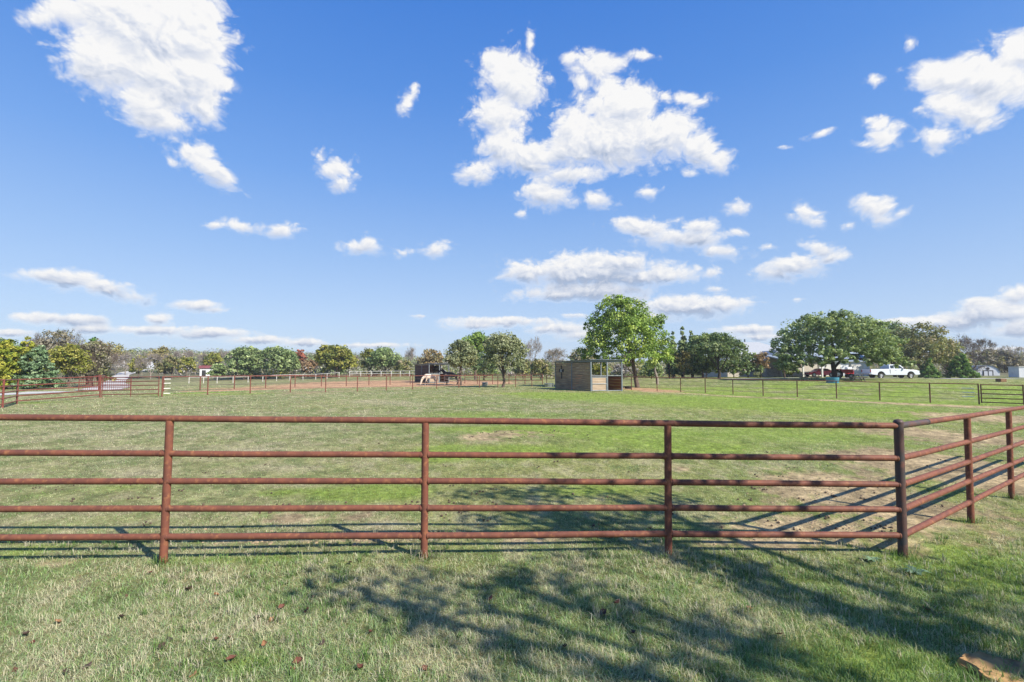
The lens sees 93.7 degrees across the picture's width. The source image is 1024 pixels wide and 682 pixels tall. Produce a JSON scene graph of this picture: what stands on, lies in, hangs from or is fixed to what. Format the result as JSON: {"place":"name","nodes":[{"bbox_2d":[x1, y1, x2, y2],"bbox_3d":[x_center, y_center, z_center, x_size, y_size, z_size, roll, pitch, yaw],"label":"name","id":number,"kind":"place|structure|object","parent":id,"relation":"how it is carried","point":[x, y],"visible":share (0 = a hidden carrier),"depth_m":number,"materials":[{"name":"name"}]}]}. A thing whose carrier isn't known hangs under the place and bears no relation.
{"place":"outdoors","nodes":[
{"label":"outdoors","id":0,"kind":"place"},
{"bbox_2d":[79,368,151,389],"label":"driveway","id":1,"kind":"structure","parent":0,"point":[121,374],"depth_m":95.32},
{"bbox_2d":[0,358,1023,681],"bbox_3d":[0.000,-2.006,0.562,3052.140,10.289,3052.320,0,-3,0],"label":"ground","id":2,"kind":"structure","parent":0,"point":[800,394],"depth_m":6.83,"materials":[{"name":"green plant"}]},
{"bbox_2d":[0,339,40,389],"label":"tree","id":3,"kind":"object","parent":2,"relation":"on","point":[9,354],"visible":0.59,"depth_m":48.48,"materials":[{"name":"plant"}]},
{"bbox_2d":[7,336,47,387],"bbox_3d":[-57.190,2.596,56.158,5.509,6.373,4.898,0,-3,0],"label":"tree","id":4,"kind":"object","parent":2,"relation":"on","point":[29,347],"visible":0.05,"depth_m":55.98,"materials":[{"name":"yellow plant"}]},
{"bbox_2d":[0,391,67,394],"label":"gravel drive","id":5,"kind":"structure","parent":2,"relation":"on","point":[33,392],"depth_m":40.69,"materials":[{"name":"grey gravel"}]},
{"bbox_2d":[1,344,66,388],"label":"cedar tree","id":6,"kind":"object","parent":2,"relation":"on","point":[38,355],"visible":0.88,"depth_m":49.30,"materials":[{"name":"green plant"}]},
{"bbox_2d":[0,376,101,407],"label":"pipe fence","id":7,"kind":"object","parent":2,"relation":"on","point":[3,392],"visible":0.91,"depth_m":28.00,"materials":[{"name":"red metal"}]},
{"bbox_2d":[19,328,84,386],"bbox_3d":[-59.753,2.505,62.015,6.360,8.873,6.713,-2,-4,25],"label":"bare tree","id":8,"kind":"object","parent":2,"relation":"on","point":[42,338],"visible":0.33,"depth_m":61.60,"materials":[{"name":"grey plant"}]},
{"bbox_2d":[47,343,95,386],"bbox_3d":[-53.368,3.021,57.713,4.392,5.662,4.497,0,-3,0],"label":"tree","id":9,"kind":"object","parent":2,"relation":"on","point":[72,360],"visible":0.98,"depth_m":57.51,"materials":[{"name":"yellow plant"}]},
{"bbox_2d":[62,338,111,385],"bbox_3d":[-55.456,2.919,62.871,5.572,6.776,5.098,0,-3,0],"label":"tree","id":10,"kind":"object","parent":2,"relation":"on","point":[90,344],"visible":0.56,"depth_m":62.78,"materials":[{"name":"green plant"}]},
{"bbox_2d":[74,339,118,385],"bbox_3d":[-56.085,3.040,64.034,5.431,6.707,5.423,0,-3,0],"label":"bare tree","id":11,"kind":"object","parent":2,"relation":"on","point":[111,353],"visible":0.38,"depth_m":64.06,"materials":[{"name":"grey plant"}]},
{"bbox_2d":[78,375,130,390],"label":"ranch gate","id":12,"kind":"structure","parent":2,"relation":"on","point":[98,384],"depth_m":43.83,"materials":[{"name":"red metal"}]},
{"bbox_2d":[93,361,116,385],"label":"bush","id":13,"kind":"object","parent":2,"relation":"on","point":[107,374],"visible":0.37,"depth_m":65.79,"materials":[{"name":"green plant"}]},
{"bbox_2d":[103,341,126,369],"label":"tree","id":14,"kind":"object","parent":2,"relation":"on","point":[119,347],"visible":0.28,"depth_m":150.10,"materials":[{"name":"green plant"}]},
{"bbox_2d":[102,352,128,374],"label":"bare tree","id":15,"kind":"object","parent":2,"relation":"on","point":[120,361],"visible":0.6,"depth_m":128.05,"materials":[{"name":"grey plant"}]},
{"bbox_2d":[111,350,134,374],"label":"bare tree","id":16,"kind":"object","parent":2,"relation":"on","point":[128,356],"visible":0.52,"depth_m":131.65,"materials":[{"name":"grey plant"}]},
{"bbox_2d":[101,376,159,396],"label":"paddock gate","id":17,"kind":"structure","parent":2,"relation":"on","point":[130,389],"depth_m":31.18,"materials":[{"name":"red metal"}]},
{"bbox_2d":[127,355,147,377],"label":"tree","id":18,"kind":"object","parent":2,"relation":"on","point":[132,369],"visible":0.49,"depth_m":117.09,"materials":[{"name":"green plant"}]},
{"bbox_2d":[133,352,163,378],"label":"bare tree","id":19,"kind":"object","parent":2,"relation":"on","point":[147,363],"visible":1,"depth_m":115.58,"materials":[{"name":"grey plant"}]},
{"bbox_2d":[148,345,170,372],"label":"tree","id":20,"kind":"object","parent":2,"relation":"on","point":[160,350],"visible":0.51,"depth_m":144.20,"materials":[{"name":"green plant"}]},
{"bbox_2d":[153,361,175,375],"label":"tree","id":21,"kind":"object","parent":2,"relation":"on","point":[159,366],"visible":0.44,"depth_m":122.59,"materials":[{"name":"green plant"}]},
{"bbox_2d":[162,355,184,378],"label":"tree","id":22,"kind":"object","parent":2,"relation":"on","point":[170,362],"visible":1,"depth_m":118.12,"materials":[{"name":"green plant"}]},
{"bbox_2d":[161,349,186,373],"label":"bare tree","id":23,"kind":"object","parent":2,"relation":"on","point":[176,354],"visible":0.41,"depth_m":138.38,"materials":[{"name":"grey plant"}]},
{"bbox_2d":[176,355,197,375],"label":"tree","id":24,"kind":"object","parent":2,"relation":"on","point":[189,361],"visible":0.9,"depth_m":127.30,"materials":[{"name":"green plant"}]},
{"bbox_2d":[183,350,207,373],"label":"bare tree","id":25,"kind":"object","parent":2,"relation":"on","point":[189,354],"visible":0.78,"depth_m":137.29,"materials":[{"name":"grey plant"}]},
{"bbox_2d":[199,365,211,375],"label":"shed","id":26,"kind":"structure","parent":2,"relation":"on","point":[204,369],"depth_m":126.53,"materials":[{"name":"white"}]},
{"bbox_2d":[202,352,223,364],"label":"tree","id":27,"kind":"object","parent":2,"relation":"on","point":[212,358],"visible":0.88,"depth_m":138.91,"materials":[{"name":"green plant"}]},
{"bbox_2d":[206,363,227,379],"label":"bush","id":28,"kind":"object","parent":2,"relation":"on","point":[220,369],"visible":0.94,"depth_m":112.88,"materials":[{"name":"green plant"}]},
{"bbox_2d":[223,345,266,379],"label":"tree","id":29,"kind":"object","parent":2,"relation":"on","point":[248,359],"visible":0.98,"depth_m":116.37,"materials":[{"name":"green plant"}]},
{"bbox_2d":[259,345,300,378],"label":"tree","id":30,"kind":"object","parent":2,"relation":"on","point":[282,358],"visible":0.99,"depth_m":117.80,"materials":[{"name":"green plant"}]},
{"bbox_2d":[163,374,410,391],"bbox_3d":[-22.275,4.640,53.614,0.099,1.734,28.211,-2,-4,37],"label":"wire fence","id":31,"kind":"object","parent":2,"relation":"on","point":[346,378],"visible":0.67,"depth_m":51.17,"materials":[{"name":"brown metal"}]},
{"bbox_2d":[296,349,307,361],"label":"tree","id":32,"kind":"object","parent":2,"relation":"on","point":[301,354],"visible":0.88,"depth_m":149.52,"materials":[{"name":"red plant"}]},
{"bbox_2d":[300,359,320,374],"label":"bush","id":33,"kind":"object","parent":2,"relation":"on","point":[309,364],"visible":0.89,"depth_m":126.50,"materials":[{"name":"brown plant"}]},
{"bbox_2d":[312,344,358,375],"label":"tree","id":34,"kind":"object","parent":2,"relation":"on","point":[341,356],"visible":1,"depth_m":114.42,"materials":[{"name":"green plant"}]},
{"bbox_2d":[161,375,531,396],"bbox_3d":[-10.128,3.978,43.925,0.230,1.925,36.088,-3,-4,44],"label":"pipe fence","id":35,"kind":"object","parent":2,"relation":"on","point":[357,383],"visible":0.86,"depth_m":40.16,"materials":[{"name":"rusty steel pipe"}]},
{"bbox_2d":[358,348,375,375],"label":"tree","id":36,"kind":"object","parent":2,"relation":"on","point":[366,354],"visible":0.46,"depth_m":124.13,"materials":[{"name":"green plant"}]},
{"bbox_2d":[349,371,409,376],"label":"board fence","id":37,"kind":"object","parent":2,"relation":"on","point":[371,373],"visible":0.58,"depth_m":111.64,"materials":[{"name":"white paint"}]},
{"bbox_2d":[365,346,402,375],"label":"tree","id":38,"kind":"object","parent":2,"relation":"on","point":[384,357],"visible":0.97,"depth_m":119.24,"materials":[{"name":"green plant"}]},
{"bbox_2d":[394,359,412,375],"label":"bush","id":39,"kind":"object","parent":2,"relation":"on","point":[400,365],"visible":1,"depth_m":118.03,"materials":[{"name":"green plant"}]},
{"bbox_2d":[404,347,417,372],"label":"bare tree","id":40,"kind":"object","parent":2,"relation":"on","point":[411,354],"visible":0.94,"depth_m":135.02,"materials":[{"name":"grey plant"}]},
{"bbox_2d":[420,374,437,384],"bbox_3d":[-10.751,4.978,62.282,2.307,1.417,0.624,1,-3,-14],"label":"horse","id":41,"kind":"object","parent":2,"relation":"on","point":[427,377],"visible":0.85,"depth_m":62.05},
{"bbox_2d":[416,348,444,368],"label":"tree","id":42,"kind":"object","parent":2,"relation":"on","point":[436,357],"visible":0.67,"depth_m":130.41,"materials":[{"name":"brown plant"}]},
{"bbox_2d":[414,363,448,382],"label":"horse shelter","id":43,"kind":"object","parent":2,"relation":"on","point":[427,368],"visible":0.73,"depth_m":71.64,"materials":[{"name":"grey paint"}]},
{"bbox_2d":[438,368,459,384],"bbox_3d":[-8.230,4.650,62.866,3.006,2.159,0.749,0,-3,6],"label":"horse","id":44,"kind":"object","parent":2,"relation":"on","point":[445,372],"visible":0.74,"depth_m":62.65},
{"bbox_2d":[443,339,477,383],"bbox_3d":[-6.537,2.853,61.474,4.554,6.231,5.117,0,-3,0],"label":"tree","id":45,"kind":"object","parent":2,"relation":"on","point":[465,355],"visible":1,"depth_m":60.70,"materials":[{"name":"green plant"}]},
{"bbox_2d":[457,330,488,379],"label":"tree","id":46,"kind":"object","parent":2,"relation":"on","point":[476,339],"visible":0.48,"depth_m":90.37,"materials":[{"name":"green plant"}]},
{"bbox_2d":[470,352,498,379],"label":"tree","id":47,"kind":"object","parent":2,"relation":"on","point":[480,370],"visible":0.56,"depth_m":82.89,"materials":[{"name":"green plant"}]},
{"bbox_2d":[32,423,945,531],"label":"dirt clods","id":48,"kind":"object","parent":2,"relation":"on","point":[778,522],"visible":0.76,"depth_m":6.75,"materials":[{"name":"brown soil"}]},
{"bbox_2d":[477,330,529,386],"bbox_3d":[-0.927,2.032,53.394,5.481,6.822,5.477,1,-3,-20],"label":"tree","id":49,"kind":"object","parent":2,"relation":"on","point":[506,346],"visible":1,"depth_m":52.64,"materials":[{"name":"green plant"}]},
{"bbox_2d":[464,374,542,383],"bbox_3d":[-1.405,5.339,65.509,11.540,1.720,0.720,-1,-3,20],"label":"pipe fence","id":50,"kind":"object","parent":2,"relation":"on","point":[492,380],"visible":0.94,"depth_m":64.86,"materials":[{"name":"brown metal"}]},
{"bbox_2d":[0,405,1023,564],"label":"pipe fence","id":51,"kind":"object","parent":2,"relation":"on","point":[899,484],"visible":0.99,"depth_m":4.79,"materials":[{"name":"brown metal"}]},
{"bbox_2d":[3,345,1023,378],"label":"distant woodland","id":52,"kind":"object","parent":2,"relation":"on","point":[455,370],"visible":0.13,"depth_m":127.25,"materials":[{"name":"green plant"}]},
{"bbox_2d":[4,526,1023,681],"bbox_3d":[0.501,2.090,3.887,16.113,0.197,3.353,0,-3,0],"label":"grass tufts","id":53,"kind":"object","parent":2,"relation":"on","point":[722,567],"visible":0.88,"depth_m":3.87,"materials":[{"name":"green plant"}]},
{"bbox_2d":[511,359,531,379],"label":"bush","id":54,"kind":"object","parent":2,"relation":"on","point":[519,370],"visible":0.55,"depth_m":95.31,"materials":[{"name":"green plant"}]},
{"bbox_2d":[523,336,541,379],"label":"bare tree","id":55,"kind":"object","parent":2,"relation":"on","point":[533,345],"visible":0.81,"depth_m":91.72,"materials":[{"name":"grey plant"}]},
{"bbox_2d":[529,358,551,379],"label":"bush","id":56,"kind":"object","parent":2,"relation":"on","point":[542,367],"visible":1,"depth_m":89.09,"materials":[{"name":"green plant"}]},
{"bbox_2d":[542,347,568,377],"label":"bare tree","id":57,"kind":"object","parent":2,"relation":"on","point":[553,352],"visible":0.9,"depth_m":109.46,"materials":[{"name":"grey plant"}]},
{"bbox_2d":[567,347,599,370],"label":"tree","id":58,"kind":"object","parent":2,"relation":"on","point":[575,355],"visible":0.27,"depth_m":118.63,"materials":[{"name":"green plant"}]},
{"bbox_2d":[144,478,1023,567],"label":"grass tufts","id":59,"kind":"object","parent":2,"relation":"on","point":[977,521],"visible":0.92,"depth_m":4.76,"materials":[{"name":"green plant"}]},
{"bbox_2d":[555,359,622,390],"bbox_3d":[7.136,3.390,45.839,3.540,3.128,7.800,1,-3,-19],"label":"horse shelter","id":60,"kind":"object","parent":2,"relation":"on","point":[582,378],"visible":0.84,"depth_m":43.85,"materials":[{"name":"grey paint"}]},
{"bbox_2d":[172,420,1015,552],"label":"soil lumps","id":61,"kind":"object","parent":2,"relation":"on","point":[392,540],"visible":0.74,"depth_m":5.87,"materials":[{"name":"brown soil"}]},
{"bbox_2d":[592,363,609,374],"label":"bush","id":62,"kind":"object","parent":2,"relation":"on","point":[596,369],"visible":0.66,"depth_m":86.72,"materials":[{"name":"green plant"}]},
{"bbox_2d":[610,363,638,378],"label":"bush","id":63,"kind":"object","parent":2,"relation":"on","point":[617,369],"visible":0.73,"depth_m":90.75,"materials":[{"name":"green plant"}]},
{"bbox_2d":[577,294,674,387],"bbox_3d":[12.608,0.060,53.936,9.724,10.918,9.712,-3,-4,41],"label":"tree","id":64,"kind":"object","parent":2,"relation":"on","point":[628,322],"visible":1,"depth_m":52.77,"materials":[{"name":"green plant"}]},
{"bbox_2d":[639,362,662,378],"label":"bush","id":65,"kind":"object","parent":2,"relation":"on","point":[649,372],"visible":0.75,"depth_m":86.95,"materials":[{"name":"green plant"}]},
{"bbox_2d":[659,346,680,376],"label":"tree","id":66,"kind":"object","parent":2,"relation":"on","point":[674,354],"visible":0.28,"depth_m":75.58,"materials":[{"name":"green plant"}]},
{"bbox_2d":[665,331,682,376],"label":"evergreen tree","id":67,"kind":"object","parent":2,"relation":"on","point":[674,370],"visible":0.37,"depth_m":79.59,"materials":[{"name":"green plant"}]},
{"bbox_2d":[674,350,692,376],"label":"bush","id":68,"kind":"object","parent":2,"relation":"on","point":[682,356],"visible":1,"depth_m":73.54,"materials":[{"name":"green plant"}]},
{"bbox_2d":[677,326,691,376],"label":"evergreen tree","id":69,"kind":"object","parent":2,"relation":"on","point":[682,342],"visible":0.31,"depth_m":80.75,"materials":[{"name":"green plant"}]},
{"bbox_2d":[685,330,701,377],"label":"evergreen tree","id":70,"kind":"object","parent":2,"relation":"on","point":[697,373],"visible":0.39,"depth_m":79.36,"materials":[{"name":"green plant"}]},
{"bbox_2d":[685,341,715,377],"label":"tree","id":71,"kind":"object","parent":2,"relation":"on","point":[699,358],"visible":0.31,"depth_m":77.61,"materials":[{"name":"green plant"}]},
{"bbox_2d":[688,360,725,377],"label":"bush","id":72,"kind":"object","parent":2,"relation":"on","point":[710,369],"visible":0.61,"depth_m":77.31,"materials":[{"name":"green plant"}]},
{"bbox_2d":[687,332,748,377],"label":"tree","id":73,"kind":"object","parent":2,"relation":"on","point":[720,345],"visible":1,"depth_m":71.69,"materials":[{"name":"green plant"}]},
{"bbox_2d":[716,359,754,377],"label":"bush","id":74,"kind":"object","parent":2,"relation":"on","point":[733,368],"visible":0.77,"depth_m":77.31,"materials":[{"name":"green plant"}]},
{"bbox_2d":[731,352,764,377],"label":"bush","id":75,"kind":"object","parent":2,"relation":"on","point":[748,357],"visible":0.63,"depth_m":77.87,"materials":[{"name":"green plant"}]},
{"bbox_2d":[704,339,817,376],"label":"house","id":76,"kind":"structure","parent":2,"relation":"on","point":[758,348],"depth_m":84.86,"materials":[{"name":"beige"}]},
{"bbox_2d":[751,352,770,377],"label":"tree","id":77,"kind":"object","parent":2,"relation":"on","point":[762,361],"visible":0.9,"depth_m":77.48,"materials":[{"name":"brown plant"}]},
{"bbox_2d":[546,375,979,403],"bbox_3d":[16.918,4.143,42.968,35.757,1.824,0.080,-3,-4,43],"label":"pipe fence","id":78,"kind":"object","parent":2,"relation":"on","point":[680,388],"visible":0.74,"depth_m":36.40,"materials":[{"name":"metal"}]},
{"bbox_2d":[774,361,794,377],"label":"tree","id":79,"kind":"object","parent":2,"relation":"on","point":[783,369],"visible":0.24,"depth_m":73.67,"materials":[{"name":"green plant"}]},
{"bbox_2d":[781,364,801,375],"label":"bush","id":80,"kind":"object","parent":2,"relation":"on","point":[792,371],"visible":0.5,"depth_m":76.27,"materials":[{"name":"green plant"}]},
{"bbox_2d":[767,355,862,376],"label":"carport","id":81,"kind":"object","parent":2,"relation":"on","point":[850,361],"visible":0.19,"depth_m":75.93,"materials":[{"name":"white paint"}]},
{"bbox_2d":[804,368,830,376],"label":"parked car","id":82,"kind":"object","parent":2,"relation":"on","point":[817,371],"visible":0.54,"depth_m":77.50,"materials":[{"name":"red paint"}]},
{"bbox_2d":[825,377,838,382],"bbox_3d":[34.612,4.222,51.844,1.277,0.600,1.277,0,-3,0],"label":"water trough","id":83,"kind":"object","parent":2,"relation":"on","point":[831,379],"visible":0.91,"depth_m":51.35,"materials":[{"name":"blue plastic"}]},
{"bbox_2d":[806,354,869,375],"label":"garage","id":84,"kind":"structure","parent":2,"relation":"on","point":[858,367],"depth_m":85.83,"materials":[{"name":"white"}]},
{"bbox_2d":[851,364,863,375],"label":"door","id":85,"kind":"structure","parent":84,"relation":"in","point":[857,368],"depth_m":85.79,"materials":[{"name":"white paint"}]},
{"bbox_2d":[769,309,916,376],"bbox_3d":[40.826,0.558,60.385,16.582,9.068,11.591,0,-3,0],"label":"tree","id":86,"kind":"object","parent":2,"relation":"on","point":[879,348],"visible":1,"depth_m":58.02,"materials":[{"name":"green plant"}]},
{"bbox_2d":[666,560,1023,681],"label":"long grass","id":87,"kind":"structure","parent":2,"relation":"on","point":[1021,643],"depth_m":3.32,"materials":[{"name":"green plant"}]},
{"bbox_2d":[836,367,854,377],"bbox_3d":[43.686,3.916,63.316,2.330,2.022,1.492,-2,-4,29],"label":"tractor","id":88,"kind":"object","parent":2,"relation":"on","point":[840,372],"visible":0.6,"depth_m":62.86,"materials":[{"name":"red paint"}]},
{"bbox_2d":[883,319,920,376],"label":"tree","id":89,"kind":"object","parent":2,"relation":"on","point":[893,326],"visible":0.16,"depth_m":85.05,"materials":[{"name":"green plant"}]},
{"bbox_2d":[902,565,930,574],"bbox_3d":[3.678,2.103,4.376,0.204,0.042,0.204,2,-4,-32],"label":"weed","id":90,"kind":"object","parent":2,"relation":"on","point":[919,571],"visible":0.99,"depth_m":4.39,"materials":[{"name":"green plant"}]},
{"bbox_2d":[887,320,966,376],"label":"tree","id":91,"kind":"object","parent":2,"relation":"on","point":[922,346],"visible":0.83,"depth_m":80.08,"materials":[{"name":"green plant"}]},
{"bbox_2d":[918,357,941,377],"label":"cedar tree","id":92,"kind":"object","parent":2,"relation":"on","point":[930,371],"visible":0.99,"depth_m":76.42,"materials":[{"name":"green plant"}]},
{"bbox_2d":[927,338,972,373],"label":"tree","id":93,"kind":"object","parent":2,"relation":"on","point":[946,364],"visible":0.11,"depth_m":87.17,"materials":[{"name":"green plant"}]},
{"bbox_2d":[942,353,981,377],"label":"cedar tree","id":94,"kind":"object","parent":2,"relation":"on","point":[962,368],"visible":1,"depth_m":75.29,"materials":[{"name":"green plant"}]},
{"bbox_2d":[941,334,1003,376],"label":"bare tree","id":95,"kind":"object","parent":2,"relation":"on","point":[973,345],"visible":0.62,"depth_m":96.39,"materials":[{"name":"grey plant"}]},
{"bbox_2d":[972,365,1000,375],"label":"garden shed","id":96,"kind":"structure","parent":2,"relation":"on","point":[988,370],"depth_m":107.71,"materials":[{"name":"white metal"}]},
{"bbox_2d":[983,370,993,375],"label":"door","id":97,"kind":"structure","parent":96,"relation":"in","point":[985,372],"depth_m":107.71,"materials":[{"name":"white metal"}]},
{"bbox_2d":[954,651,1023,681],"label":"rock","id":98,"kind":"object","parent":2,"relation":"on","point":[988,661],"visible":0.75,"depth_m":2.94,"materials":[{"name":"stone"}]},
{"bbox_2d":[966,348,1011,368],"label":"tree","id":99,"kind":"object","parent":2,"relation":"on","point":[986,360],"visible":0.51,"depth_m":125.59,"materials":[{"name":"grey plant"}]},
{"bbox_2d":[989,352,1023,372],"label":"bush","id":100,"kind":"object","parent":2,"relation":"on","point":[1016,358],"visible":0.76,"depth_m":123.92,"materials":[{"name":"grey plant"}]},
{"bbox_2d":[1001,345,1023,365],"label":"bare tree","id":101,"kind":"object","parent":2,"relation":"on","point":[1016,348],"visible":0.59,"depth_m":124.10,"materials":[{"name":"grey plant"}]},
{"bbox_2d":[1007,366,1023,376],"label":"portable shed","id":102,"kind":"structure","parent":2,"relation":"on","point":[1015,371],"depth_m":95.90,"materials":[{"name":"white metal"}]},
{"bbox_3d":[31.400,3.422,29.233,0.150,1.720,0.150,0,-3,0],"label":"gate post","id":103,"kind":"object","parent":2,"relation":"on","visible":0},
{"bbox_2d":[980,384,1023,404],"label":"pasture gate","id":104,"kind":"structure","parent":103,"relation":"attached to","point":[981,389],"depth_m":29.97,"materials":[{"name":"brown metal"}]},
{"bbox_2d":[0,0,1023,351],"bbox_3d":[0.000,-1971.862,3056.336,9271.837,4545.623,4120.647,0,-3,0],"label":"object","id":105,"kind":"structure","parent":0,"point":[158,64],"depth_m":4216.27,"materials":[{"name":"white"}]},
{"bbox_2d":[724,378,1011,378],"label":"gravel drive","id":106,"kind":"structure","parent":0,"point":[939,378],"depth_m":71.79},
{"bbox_2d":[861,364,919,377],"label":"pickup truck","id":107,"kind":"object","parent":106,"relation":"on","point":[900,371],"visible":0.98,"depth_m":68.45,"materials":[{"name":"white paint"}]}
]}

